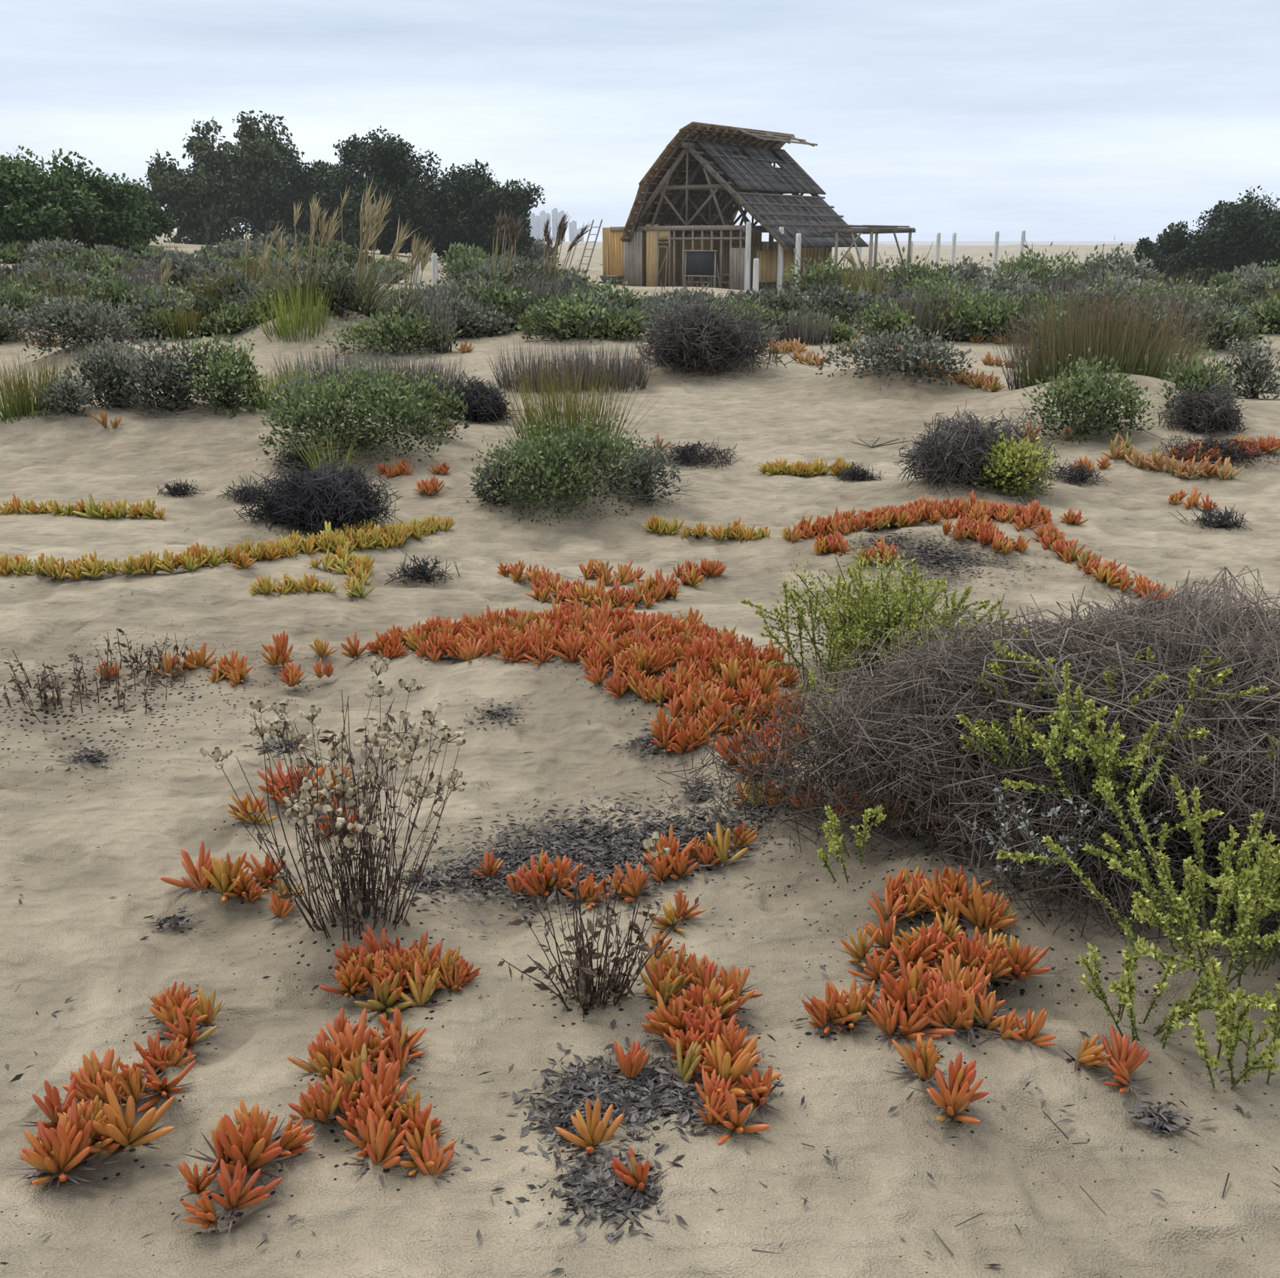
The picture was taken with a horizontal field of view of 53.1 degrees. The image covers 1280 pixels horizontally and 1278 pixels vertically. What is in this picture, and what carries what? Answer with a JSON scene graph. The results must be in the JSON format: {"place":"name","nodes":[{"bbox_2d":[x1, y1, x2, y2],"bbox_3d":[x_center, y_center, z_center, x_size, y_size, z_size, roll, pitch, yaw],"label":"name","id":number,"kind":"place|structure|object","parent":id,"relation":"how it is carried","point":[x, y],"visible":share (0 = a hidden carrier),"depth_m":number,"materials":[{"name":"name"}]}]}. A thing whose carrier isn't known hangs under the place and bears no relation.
{"place":"outdoors","nodes":[
{"label":"outdoors","id":0,"kind":"place"},
{"bbox_2d":[0,231,1279,1277],"bbox_3d":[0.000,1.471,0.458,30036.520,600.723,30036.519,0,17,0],"label":"ground","id":1,"kind":"structure","parent":0,"point":[75,925],"depth_m":3.32,"materials":[{"name":"beige sand"}]},
{"bbox_2d":[525,208,583,241],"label":"distant buildings","id":2,"kind":"structure","parent":1,"relation":"on","point":[536,223],"depth_m":5702.03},
{"bbox_2d":[18,597,1150,1229],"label":"succulent plants","id":3,"kind":"object","parent":1,"relation":"on","point":[920,992],"visible":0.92,"depth_m":2.76,"materials":[{"name":"orange plant"}]},
{"bbox_2d":[578,219,602,277],"bbox_3d":[-1.875,-13.487,45.123,1.092,2.490,0.351,-7,19,-20],"label":"ladder","id":4,"kind":"object","parent":1,"relation":"on","point":[587,242],"visible":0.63,"depth_m":45.04,"materials":[{"name":"brown wood"}]},
{"bbox_2d":[597,275,635,285],"bbox_3d":[-0.851,-12.123,43.758,1.458,0.577,0.509,12,21,35],"label":"wheelbarrow","id":5,"kind":"object","parent":1,"relation":"on","point":[605,278],"visible":0.49,"depth_m":43.61,"materials":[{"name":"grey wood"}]},
{"bbox_2d":[0,437,1279,1273],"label":"dry leaf litter","id":6,"kind":"object","parent":1,"relation":"on","point":[638,1102],"visible":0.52,"depth_m":2.60,"materials":[{"name":"grey plant"}]},
{"bbox_2d":[0,206,1279,1089],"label":"shrub","id":7,"kind":"object","parent":1,"relation":"on","point":[1230,318],"depth_m":4.72,"materials":[{"name":"green plant"}]},
{"bbox_2d":[0,109,1279,287],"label":"tree","id":8,"kind":"object","parent":1,"relation":"on","point":[63,201],"depth_m":54.44,"materials":[{"name":"green plant"}]},
{"bbox_2d":[0,176,1279,476],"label":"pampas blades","id":9,"kind":"object","parent":1,"relation":"on","point":[587,375],"visible":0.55,"depth_m":13.76,"materials":[{"name":"plant"}]},
{"bbox_2d":[0,327,1279,808],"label":"ice plants","id":10,"kind":"object","parent":1,"relation":"on","point":[973,526],"visible":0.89,"depth_m":7.31,"materials":[{"name":"plant"}]},
{"bbox_2d":[682,250,721,288],"bbox_3d":[2.083,-12.073,42.134,1.314,1.422,0.504,12,21,35],"label":"blackboard","id":11,"kind":"object","parent":1,"relation":"on","point":[700,263],"visible":0.8,"depth_m":41.90,"materials":[{"name":"black wood"}]},
{"bbox_2d":[413,230,1025,292],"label":"fence posts","id":12,"kind":"object","parent":1,"relation":"on","point":[434,263],"visible":0.37,"depth_m":57.16,"materials":[{"name":"grey wood"}]},
{"bbox_2d":[602,125,868,295],"bbox_3d":[3.017,-14.790,44.561,7.775,5.533,8.400,12,21,35],"label":"hut","id":13,"kind":"object","parent":1,"relation":"on","point":[653,255],"visible":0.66,"depth_m":43.98,"materials":[{"name":"brown wood"}]},
{"bbox_2d":[685,273,729,289],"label":"chairs","id":14,"kind":"object","parent":13,"relation":"on","point":[723,282],"visible":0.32,"depth_m":44.60,"materials":[{"name":"brown wood"}]},
{"bbox_2d":[620,121,869,247],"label":"roof","id":15,"kind":"structure","parent":13,"relation":"attached to","point":[737,179],"depth_m":43.47,"materials":[{"name":"wood"}]},
{"bbox_2d":[744,221,801,294],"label":"porch posts","id":16,"kind":"object","parent":1,"relation":"on","point":[748,254],"visible":0.64,"depth_m":41.21,"materials":[{"name":"grey wood"}]},
{"bbox_2d":[821,225,915,275],"bbox_3d":[7.713,-12.805,43.299,1.983,2.257,3.420,12,21,35],"label":"pergola","id":17,"kind":"object","parent":1,"relation":"on","point":[870,230],"visible":0.84,"depth_m":42.35,"materials":[{"name":"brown wood"}]},
{"bbox_2d":[0,0,1279,241],"label":"sky","id":18,"kind":"structure","parent":0,"point":[1049,120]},
{"bbox_2d":[543,241,1156,245],"bbox_3d":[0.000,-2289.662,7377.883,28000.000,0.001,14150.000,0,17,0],"label":"sand dune","id":19,"kind":"structure","parent":0,"point":[1001,243],"depth_m":4366.55,"materials":[{"name":"beige sand"}]}
]}

